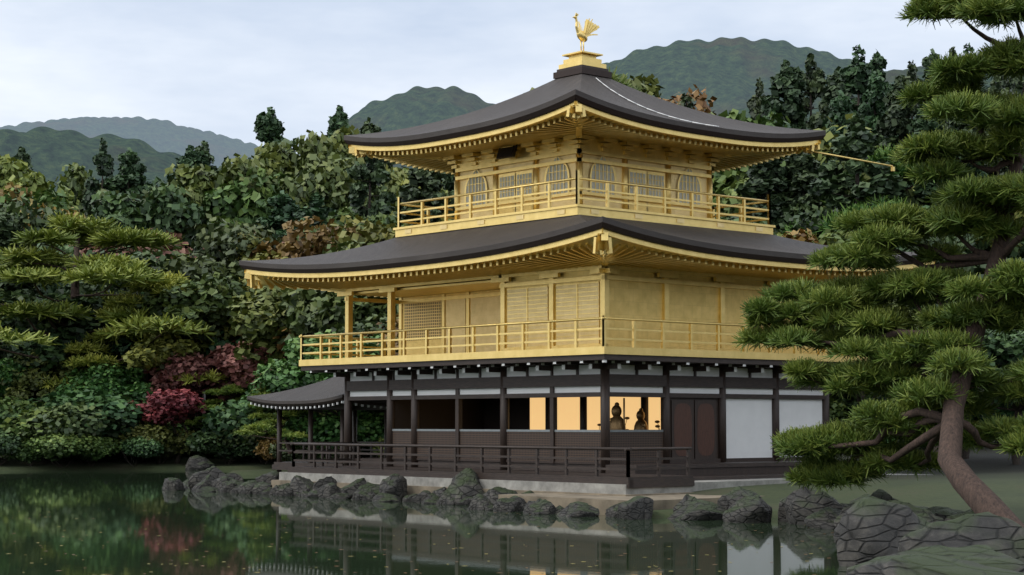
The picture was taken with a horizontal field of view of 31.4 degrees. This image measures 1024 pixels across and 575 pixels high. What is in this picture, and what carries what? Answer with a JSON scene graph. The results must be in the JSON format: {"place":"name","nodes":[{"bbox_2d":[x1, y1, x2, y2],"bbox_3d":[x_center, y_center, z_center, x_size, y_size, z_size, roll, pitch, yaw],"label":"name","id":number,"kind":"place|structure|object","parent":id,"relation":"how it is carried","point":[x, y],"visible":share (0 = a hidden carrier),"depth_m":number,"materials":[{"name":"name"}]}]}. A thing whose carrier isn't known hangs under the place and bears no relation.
{"place":"outdoors","nodes":[
{"label":"outdoors","id":0,"kind":"place"},
{"bbox_2d":[0,126,180,191],"bbox_3d":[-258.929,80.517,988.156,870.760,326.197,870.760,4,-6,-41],"label":"hill","id":1,"kind":"structure","parent":0,"point":[51,151],"depth_m":877.40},
{"bbox_2d":[0,116,257,167],"bbox_3d":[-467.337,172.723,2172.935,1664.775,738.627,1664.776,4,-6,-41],"label":"hill","id":2,"kind":"structure","parent":0,"point":[158,135],"depth_m":2004.94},
{"bbox_2d":[349,86,493,177],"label":"hill","id":3,"kind":"structure","parent":0,"point":[415,106],"depth_m":1413.79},
{"bbox_2d":[0,469,847,574],"bbox_3d":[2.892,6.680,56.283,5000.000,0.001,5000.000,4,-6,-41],"label":"pond water","id":4,"kind":"structure","parent":0,"point":[125,517],"depth_m":39.33,"materials":[{"name":"green liquid"}]},
{"bbox_2d":[556,501,599,516],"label":"rock","id":5,"kind":"object","parent":4,"relation":"in","point":[578,509],"visible":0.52,"depth_m":48.51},
{"bbox_2d":[722,495,771,522],"bbox_3d":[6.014,5.826,46.047,1.281,1.200,1.532,8,-8,-24],"label":"rock","id":6,"kind":"object","parent":4,"relation":"in","point":[754,509],"visible":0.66,"depth_m":45.53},
{"bbox_2d":[804,507,840,529],"bbox_3d":[7.761,5.677,43.367,1.271,0.888,1.819,4,-5,-20],"label":"rock","id":7,"kind":"object","parent":4,"relation":"in","point":[824,518],"visible":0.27,"depth_m":43.11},
{"bbox_2d":[833,496,929,566],"bbox_3d":[6.880,4.707,32.835,1.856,1.910,3.111,-1,-4,19],"label":"rock","id":8,"kind":"object","parent":4,"relation":"in","point":[866,529],"visible":0.64,"depth_m":31.82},
{"bbox_2d":[887,545,1023,572],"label":"rock","id":9,"kind":"object","parent":4,"relation":"in","point":[986,555],"visible":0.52,"depth_m":26.44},
{"bbox_2d":[0,394,1023,523],"bbox_3d":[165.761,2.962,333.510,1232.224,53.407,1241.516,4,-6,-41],"label":"ground","id":10,"kind":"structure","parent":0,"point":[1001,476],"depth_m":57.11,"materials":[{"name":"plant"}]},
{"bbox_2d":[0,431,22,465],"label":"shrub","id":11,"kind":"object","parent":10,"relation":"on","point":[7,443],"visible":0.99,"depth_m":94.97,"materials":[{"name":"green plant"}]},
{"bbox_2d":[0,358,35,395],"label":"shrub","id":12,"kind":"object","parent":10,"relation":"on","point":[6,371],"visible":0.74,"depth_m":102.83,"materials":[{"name":"green plant"}]},
{"bbox_2d":[0,396,36,434],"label":"shrub","id":13,"kind":"object","parent":10,"relation":"on","point":[5,405],"visible":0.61,"depth_m":98.34,"materials":[{"name":"green plant"}]},
{"bbox_2d":[0,212,43,295],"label":"conifer tree","id":14,"kind":"object","parent":10,"relation":"on","point":[8,225],"visible":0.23,"depth_m":115.42,"materials":[{"name":"green plant"}]},
{"bbox_2d":[0,154,60,209],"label":"broadleaf tree","id":15,"kind":"object","parent":10,"relation":"on","point":[16,172],"visible":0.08,"depth_m":149.41,"materials":[{"name":"green plant"}]},
{"bbox_2d":[0,436,63,465],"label":"shrub","id":16,"kind":"object","parent":10,"relation":"on","point":[28,452],"visible":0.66,"depth_m":95.46,"materials":[{"name":"green plant"}]},
{"bbox_2d":[0,196,66,249],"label":"broadleaf tree","id":17,"kind":"object","parent":10,"relation":"on","point":[35,221],"visible":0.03,"depth_m":129.47,"materials":[{"name":"green plant"}]},
{"bbox_2d":[0,288,67,374],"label":"broadleaf tree","id":18,"kind":"object","parent":10,"relation":"on","point":[32,320],"visible":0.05,"depth_m":107.14,"materials":[{"name":"green plant"}]},
{"bbox_2d":[0,187,70,222],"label":"broadleaf tree","id":19,"kind":"object","parent":10,"relation":"on","point":[56,202],"depth_m":143.04,"materials":[{"name":"green plant"}]},
{"bbox_2d":[0,399,78,459],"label":"shrub","id":20,"kind":"object","parent":10,"relation":"on","point":[21,422],"visible":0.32,"depth_m":96.23,"materials":[{"name":"green plant"}]},
{"bbox_2d":[0,347,98,401],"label":"broadleaf tree","id":21,"kind":"object","parent":10,"relation":"on","point":[30,388],"visible":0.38,"depth_m":102.74,"materials":[{"name":"green plant"}]},
{"bbox_2d":[12,243,96,299],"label":"broadleaf tree","id":22,"kind":"object","parent":10,"relation":"on","point":[53,287],"visible":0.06,"depth_m":118.48,"materials":[{"name":"green plant"}]},
{"bbox_2d":[0,287,118,375],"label":"broadleaf tree","id":23,"kind":"object","parent":10,"relation":"on","point":[55,353],"visible":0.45,"depth_m":105.67,"materials":[{"name":"green plant"}]},
{"bbox_2d":[36,433,104,467],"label":"shrub","id":24,"kind":"object","parent":10,"relation":"on","point":[73,444],"visible":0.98,"depth_m":94.87,"materials":[{"name":"green plant"}]},
{"bbox_2d":[56,162,101,214],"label":"broadleaf tree","id":25,"kind":"object","parent":10,"relation":"on","point":[77,176],"visible":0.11,"depth_m":169.24,"materials":[{"name":"green plant"}]},
{"bbox_2d":[21,400,137,462],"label":"shrub","id":26,"kind":"object","parent":10,"relation":"on","point":[73,424],"visible":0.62,"depth_m":96.02,"materials":[{"name":"green plant"}]},
{"bbox_2d":[25,389,153,459],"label":"shrub","id":27,"kind":"object","parent":10,"relation":"on","point":[118,404],"visible":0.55,"depth_m":98.01,"materials":[{"name":"green plant"}]},
{"bbox_2d":[35,360,154,402],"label":"bush","id":28,"kind":"object","parent":10,"relation":"on","point":[131,383],"visible":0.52,"depth_m":102.47,"materials":[{"name":"green plant"}]},
{"bbox_2d":[81,138,115,220],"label":"conifer tree","id":29,"kind":"object","parent":10,"relation":"on","point":[102,160],"visible":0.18,"depth_m":161.18,"materials":[{"name":"green plant"}]},
{"bbox_2d":[76,435,123,465],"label":"shrub","id":30,"kind":"object","parent":10,"relation":"on","point":[96,456],"visible":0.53,"depth_m":96.67,"materials":[{"name":"green plant"}]},
{"bbox_2d":[0,211,216,374],"label":"pine tree","id":31,"kind":"object","parent":10,"relation":"on","point":[28,264],"visible":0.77,"depth_m":104.64,"materials":[{"name":"green plant"}]},
{"bbox_2d":[55,245,189,294],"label":"broadleaf tree","id":32,"kind":"object","parent":10,"relation":"on","point":[159,263],"visible":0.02,"depth_m":115.50,"materials":[{"name":"green plant"}]},
{"bbox_2d":[102,147,146,203],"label":"conifer tree","id":33,"kind":"object","parent":10,"relation":"on","point":[130,177],"visible":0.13,"depth_m":156.67,"materials":[{"name":"green plant"}]},
{"bbox_2d":[26,270,228,389],"label":"pine tree","id":34,"kind":"object","parent":10,"relation":"on","point":[127,300],"visible":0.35,"depth_m":104.12,"materials":[{"name":"green plant"}]},
{"bbox_2d":[119,436,164,466],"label":"shrub","id":35,"kind":"object","parent":10,"relation":"on","point":[150,448],"visible":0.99,"depth_m":96.61,"materials":[{"name":"green plant"}]},
{"bbox_2d":[68,228,220,401],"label":"maple tree","id":36,"kind":"object","parent":10,"relation":"on","point":[183,250],"visible":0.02,"depth_m":125.48,"materials":[{"name":"green plant"}]},
{"bbox_2d":[90,181,207,248],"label":"broadleaf tree","id":37,"kind":"object","parent":10,"relation":"on","point":[124,208],"visible":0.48,"depth_m":127.32,"materials":[{"name":"green plant"}]},
{"bbox_2d":[115,421,194,463],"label":"shrub","id":38,"kind":"object","parent":10,"relation":"on","point":[170,440],"visible":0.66,"depth_m":98.29,"materials":[{"name":"green plant"}]},
{"bbox_2d":[88,248,244,354],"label":"broadleaf tree","id":39,"kind":"object","parent":10,"relation":"on","point":[195,268],"visible":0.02,"depth_m":109.61,"materials":[{"name":"green plant"}]},
{"bbox_2d":[130,388,206,462],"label":"maple tree","id":40,"kind":"object","parent":10,"relation":"on","point":[171,406],"visible":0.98,"depth_m":97.65,"materials":[{"name":"red plant"}]},
{"bbox_2d":[96,292,260,451],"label":"broadleaf tree","id":41,"kind":"object","parent":10,"relation":"on","point":[119,349],"visible":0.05,"depth_m":104.95,"materials":[{"name":"green plant"}]},
{"bbox_2d":[121,315,238,388],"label":"broadleaf tree","id":42,"kind":"object","parent":10,"relation":"on","point":[156,352],"visible":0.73,"depth_m":101.73,"materials":[{"name":"green plant"}]},
{"bbox_2d":[144,352,219,455],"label":"maple tree","id":43,"kind":"object","parent":10,"relation":"on","point":[192,365],"visible":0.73,"depth_m":102.01,"materials":[{"name":"red plant"}]},
{"bbox_2d":[166,145,209,183],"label":"conifer tree","id":44,"kind":"object","parent":10,"relation":"on","point":[191,157],"visible":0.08,"depth_m":151.79,"materials":[{"name":"green plant"}]},
{"bbox_2d":[132,272,250,343],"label":"broadleaf tree","id":45,"kind":"object","parent":10,"relation":"on","point":[209,302],"visible":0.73,"depth_m":103.65,"materials":[{"name":"green plant"}]},
{"bbox_2d":[184,383,246,430],"label":"pine tree","id":46,"kind":"object","parent":10,"relation":"on","point":[229,390],"visible":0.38,"depth_m":102.08,"materials":[{"name":"green plant"}]},
{"bbox_2d":[182,430,257,464],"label":"shrub","id":47,"kind":"object","parent":10,"relation":"on","point":[200,441],"visible":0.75,"depth_m":97.81,"materials":[{"name":"green plant"}]},
{"bbox_2d":[164,151,284,223],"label":"broadleaf tree","id":48,"kind":"object","parent":10,"relation":"on","point":[200,183],"visible":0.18,"depth_m":130.79,"materials":[{"name":"green plant"}]},
{"bbox_2d":[181,213,281,287],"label":"broadleaf tree","id":49,"kind":"object","parent":10,"relation":"on","point":[213,243],"visible":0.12,"depth_m":113.11,"materials":[{"name":"green plant"}]},
{"bbox_2d":[206,340,284,459],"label":"maple tree","id":50,"kind":"object","parent":10,"relation":"on","point":[233,369],"visible":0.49,"depth_m":101.94,"materials":[{"name":"red plant"}]},
{"bbox_2d":[199,167,294,245],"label":"broadleaf tree","id":51,"kind":"object","parent":10,"relation":"on","point":[254,207],"visible":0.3,"depth_m":128.61,"materials":[{"name":"green plant"}]},
{"bbox_2d":[213,427,293,463],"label":"shrub","id":52,"kind":"object","parent":10,"relation":"on","point":[225,441],"visible":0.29,"depth_m":97.46,"materials":[{"name":"green plant"}]},
{"bbox_2d":[201,398,314,461],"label":"shrub","id":53,"kind":"object","parent":10,"relation":"on","point":[226,422],"visible":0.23,"depth_m":97.28,"materials":[{"name":"green plant"}]},
{"bbox_2d":[228,232,287,290],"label":"broadleaf tree","id":54,"kind":"object","parent":10,"relation":"on","point":[258,256],"visible":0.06,"depth_m":111.09,"materials":[{"name":"green plant"}]},
{"bbox_2d":[226,286,291,365],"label":"broadleaf tree","id":55,"kind":"object","parent":10,"relation":"on","point":[256,316],"visible":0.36,"depth_m":99.94,"materials":[{"name":"green plant"}]},
{"bbox_2d":[253,107,291,148],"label":"conifer tree","id":56,"kind":"object","parent":10,"relation":"on","point":[268,127],"visible":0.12,"depth_m":164.82,"materials":[{"name":"green plant"}]},
{"bbox_2d":[250,190,299,242],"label":"conifer tree","id":57,"kind":"object","parent":10,"relation":"on","point":[284,208],"visible":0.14,"depth_m":125.52,"materials":[{"name":"green plant"}]},
{"bbox_2d":[232,384,325,453],"label":"pine tree","id":58,"kind":"object","parent":10,"relation":"on","point":[260,427],"visible":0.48,"depth_m":87.84,"materials":[{"name":"green plant"}]},
{"bbox_2d":[247,214,367,259],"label":"broadleaf tree","id":59,"kind":"object","parent":10,"relation":"on","point":[319,240],"visible":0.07,"depth_m":110.11,"materials":[{"name":"green plant"}]},
{"bbox_2d":[238,329,379,460],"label":"broadleaf tree","id":60,"kind":"object","parent":10,"relation":"on","point":[287,374],"visible":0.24,"depth_m":88.02,"materials":[{"name":"green plant"}]},
{"bbox_2d":[254,125,371,197],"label":"broadleaf tree","id":61,"kind":"object","parent":10,"relation":"on","point":[312,146],"visible":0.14,"depth_m":143.75,"materials":[{"name":"green plant"}]},
{"bbox_2d":[292,192,336,239],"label":"conifer tree","id":62,"kind":"object","parent":10,"relation":"on","point":[316,203],"visible":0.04,"depth_m":121.58,"materials":[{"name":"green plant"}]},
{"bbox_2d":[270,154,372,229],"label":"broadleaf tree","id":63,"kind":"object","parent":10,"relation":"on","point":[303,186],"visible":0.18,"depth_m":129.16,"materials":[{"name":"green plant"}]},
{"bbox_2d":[282,410,383,458],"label":"shrub","id":64,"kind":"object","parent":10,"relation":"on","point":[370,427],"visible":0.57,"depth_m":88.45,"materials":[{"name":"green plant"}]},
{"bbox_2d":[247,377,425,471],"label":"sosei pavilion","id":65,"kind":"structure","parent":10,"relation":"on","point":[327,394],"depth_m":71.06,"materials":[{"name":"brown wood"}]},
{"bbox_2d":[275,238,398,457],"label":"broadleaf tree","id":66,"kind":"object","parent":10,"relation":"on","point":[310,311],"visible":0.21,"depth_m":96.66,"materials":[{"name":"green plant"}]},
{"bbox_2d":[325,105,352,147],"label":"conifer tree","id":67,"kind":"object","parent":10,"relation":"on","point":[339,119],"visible":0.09,"depth_m":159.88,"materials":[{"name":"green plant"}]},
{"bbox_2d":[296,206,405,247],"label":"broadleaf tree","id":68,"kind":"object","parent":10,"relation":"on","point":[386,219],"visible":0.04,"depth_m":116.02,"materials":[{"name":"green plant"}]},
{"bbox_2d":[310,313,397,351],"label":"broadleaf tree","id":69,"kind":"object","parent":10,"relation":"on","point":[365,327],"visible":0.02,"depth_m":90.93,"materials":[{"name":"green plant"}]},
{"bbox_2d":[316,215,406,254],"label":"broadleaf tree","id":70,"kind":"object","parent":10,"relation":"on","point":[377,233],"visible":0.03,"depth_m":108.88,"materials":[{"name":"green plant"}]},
{"bbox_2d":[338,155,396,223],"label":"broadleaf tree","id":71,"kind":"object","parent":10,"relation":"on","point":[372,171],"visible":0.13,"depth_m":120.13,"materials":[{"name":"green plant"}]},
{"bbox_2d":[360,157,408,198],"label":"broadleaf tree","id":72,"kind":"object","parent":10,"relation":"on","point":[399,175],"visible":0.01,"depth_m":145.84,"materials":[{"name":"green plant"}]},
{"bbox_2d":[379,474,407,499],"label":"rock","id":73,"kind":"object","parent":10,"relation":"on","point":[394,484],"visible":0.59,"depth_m":58.25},
{"bbox_2d":[393,167,442,225],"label":"broadleaf tree","id":74,"kind":"object","parent":10,"relation":"on","point":[428,182],"visible":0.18,"depth_m":128.31,"materials":[{"name":"green plant"}]},
{"bbox_2d":[424,172,453,222],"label":"tree","id":75,"kind":"object","parent":10,"relation":"on","point":[447,182],"visible":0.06,"depth_m":123.73,"materials":[{"name":"green plant"}]},
{"bbox_2d":[445,468,483,502],"bbox_3d":[-1.525,6.518,56.280,1.326,1.852,1.971,0,-4,-4],"label":"rock","id":76,"kind":"object","parent":10,"relation":"on","point":[465,482],"visible":0.45,"depth_m":55.88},
{"bbox_2d":[239,51,935,514],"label":"pavilion","id":77,"kind":"structure","parent":10,"relation":"on","point":[579,279],"depth_m":60.64,"materials":[{"name":"gold metal"}]},
{"bbox_2d":[530,73,664,98],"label":"broadleaf tree","id":78,"kind":"object","parent":10,"relation":"on","point":[640,82],"visible":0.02,"depth_m":160.57,"materials":[{"name":"green plant"}]},
{"bbox_2d":[617,496,653,519],"bbox_3d":[3.231,6.082,47.422,0.990,1.297,1.155,0,-4,-3],"label":"rock","id":79,"kind":"object","parent":10,"relation":"on","point":[637,507],"visible":0.58,"depth_m":47.17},
{"bbox_2d":[660,84,718,114],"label":"broadleaf tree","id":80,"kind":"object","parent":10,"relation":"on","point":[701,105],"depth_m":152.50,"materials":[{"name":"brown plant"}]},
{"bbox_2d":[667,500,725,520],"bbox_3d":[4.809,5.952,47.099,1.659,0.907,1.284,-4,-6,11],"label":"rock","id":81,"kind":"object","parent":10,"relation":"on","point":[699,510],"visible":0.54,"depth_m":46.78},
{"bbox_2d":[717,486,754,509],"bbox_3d":[6.019,5.940,47.407,1.114,1.539,1.576,1,-4,-19],"label":"rock","id":82,"kind":"object","parent":10,"relation":"on","point":[730,498],"visible":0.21,"depth_m":47.22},
{"bbox_2d":[709,112,791,221],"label":"broadleaf tree","id":83,"kind":"object","parent":10,"relation":"on","point":[737,178],"visible":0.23,"depth_m":116.23,"materials":[{"name":"green plant"}]},
{"bbox_2d":[712,109,793,216],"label":"broadleaf tree","id":84,"kind":"object","parent":10,"relation":"on","point":[735,114],"visible":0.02,"depth_m":119.20,"materials":[{"name":"green plant"}]},
{"bbox_2d":[746,77,766,120],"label":"conifer tree","id":85,"kind":"object","parent":10,"relation":"on","point":[753,103],"visible":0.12,"depth_m":155.51,"materials":[{"name":"green plant"}]},
{"bbox_2d":[728,157,791,229],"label":"conifer tree","id":86,"kind":"object","parent":10,"relation":"on","point":[764,179],"visible":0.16,"depth_m":110.31,"materials":[{"name":"green plant"}]},
{"bbox_2d":[760,59,809,129],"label":"conifer tree","id":87,"kind":"object","parent":10,"relation":"on","point":[788,84],"visible":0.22,"depth_m":140.34,"materials":[{"name":"green plant"}]},
{"bbox_2d":[776,152,824,230],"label":"conifer tree","id":88,"kind":"object","parent":10,"relation":"on","point":[801,166],"visible":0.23,"depth_m":109.98,"materials":[{"name":"green plant"}]},
{"bbox_2d":[760,223,856,245],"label":"broadleaf tree","id":89,"kind":"object","parent":10,"relation":"on","point":[827,237],"visible":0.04,"depth_m":99.45,"materials":[{"name":"green plant"}]},
{"bbox_2d":[798,53,829,129],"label":"conifer tree","id":90,"kind":"object","parent":10,"relation":"on","point":[815,80],"visible":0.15,"depth_m":144.67,"materials":[{"name":"green plant"}]},
{"bbox_2d":[785,485,843,524],"bbox_3d":[7.452,5.707,45.138,1.395,1.640,1.859,-5,5,-41],"label":"rock","id":91,"kind":"object","parent":10,"relation":"on","point":[801,505],"visible":0.46,"depth_m":44.71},
{"bbox_2d":[773,201,856,236],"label":"broadleaf tree","id":92,"kind":"object","parent":10,"relation":"on","point":[808,214],"visible":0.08,"depth_m":104.16,"materials":[{"name":"green plant"}]},
{"bbox_2d":[818,66,854,106],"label":"conifer tree","id":93,"kind":"object","parent":10,"relation":"on","point":[835,84],"visible":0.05,"depth_m":153.24,"materials":[{"name":"green plant"}]},
{"bbox_2d":[814,90,859,171],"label":"conifer tree","id":94,"kind":"object","parent":10,"relation":"on","point":[840,105],"visible":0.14,"depth_m":120.23,"materials":[{"name":"green plant"}]},
{"bbox_2d":[784,113,914,193],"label":"broadleaf tree","id":95,"kind":"object","parent":10,"relation":"on","point":[821,157],"visible":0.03,"depth_m":118.61,"materials":[{"name":"green plant"}]},
{"bbox_2d":[822,44,890,135],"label":"conifer tree","id":96,"kind":"object","parent":10,"relation":"on","point":[853,75],"visible":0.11,"depth_m":139.90,"materials":[{"name":"green plant"}]},
{"bbox_2d":[806,112,907,222],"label":"conifer tree","id":97,"kind":"object","parent":10,"relation":"on","point":[858,140],"visible":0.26,"depth_m":105.97,"materials":[{"name":"green plant"}]},
{"bbox_2d":[781,143,941,234],"label":"pine tree","id":98,"kind":"object","parent":10,"relation":"on","point":[881,153],"visible":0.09,"depth_m":106.14,"materials":[{"name":"green plant"}]},
{"bbox_2d":[857,71,890,137],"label":"conifer tree","id":99,"kind":"object","parent":10,"relation":"on","point":[874,108],"visible":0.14,"depth_m":126.19,"materials":[{"name":"green plant"}]},
{"bbox_2d":[730,0,1023,527],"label":"pine tree","id":100,"kind":"object","parent":10,"relation":"on","point":[853,316],"visible":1,"depth_m":40.34,"materials":[{"name":"green plant"}]},
{"bbox_2d":[860,49,898,137],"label":"conifer tree","id":101,"kind":"object","parent":10,"relation":"on","point":[878,63],"visible":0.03,"depth_m":160.47,"materials":[{"name":"green plant"}]},
{"bbox_2d":[875,75,917,149],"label":"conifer tree","id":102,"kind":"object","parent":10,"relation":"on","point":[894,121],"visible":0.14,"depth_m":123.38,"materials":[{"name":"green plant"}]},
{"bbox_2d":[902,104,942,188],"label":"conifer tree","id":103,"kind":"object","parent":10,"relation":"on","point":[916,125],"visible":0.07,"depth_m":120.76,"materials":[{"name":"green plant"}]},
{"bbox_2d":[846,554,1023,574],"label":"rock","id":104,"kind":"object","parent":10,"relation":"on","point":[918,564],"visible":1,"depth_m":23.68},
{"bbox_2d":[892,233,1023,415],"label":"broadleaf tree","id":105,"kind":"object","parent":10,"relation":"on","point":[981,268],"visible":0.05,"depth_m":97.40,"materials":[{"name":"green plant"}]},
{"bbox_2d":[898,512,1023,562],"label":"rock","id":106,"kind":"object","parent":10,"relation":"on","point":[999,534],"visible":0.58,"depth_m":30.03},
{"bbox_2d":[908,329,1023,464],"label":"shrub","id":107,"kind":"object","parent":10,"relation":"on","point":[1008,350],"visible":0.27,"depth_m":64.31,"materials":[{"name":"green plant"}]},
{"bbox_2d":[0,0,1023,153],"label":"sky","id":108,"kind":"structure","parent":0,"point":[214,66],"materials":[{"name":"white"}]},
{"bbox_2d":[602,37,867,114],"bbox_3d":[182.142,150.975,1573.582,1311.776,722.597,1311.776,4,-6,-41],"label":"hill","id":109,"kind":"structure","parent":0,"point":[727,72],"depth_m":1380.04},
{"bbox_2d":[717,66,1014,119],"bbox_3d":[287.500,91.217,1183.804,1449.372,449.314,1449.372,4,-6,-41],"label":"hill","id":110,"kind":"structure","parent":0,"point":[891,75],"depth_m":1011.65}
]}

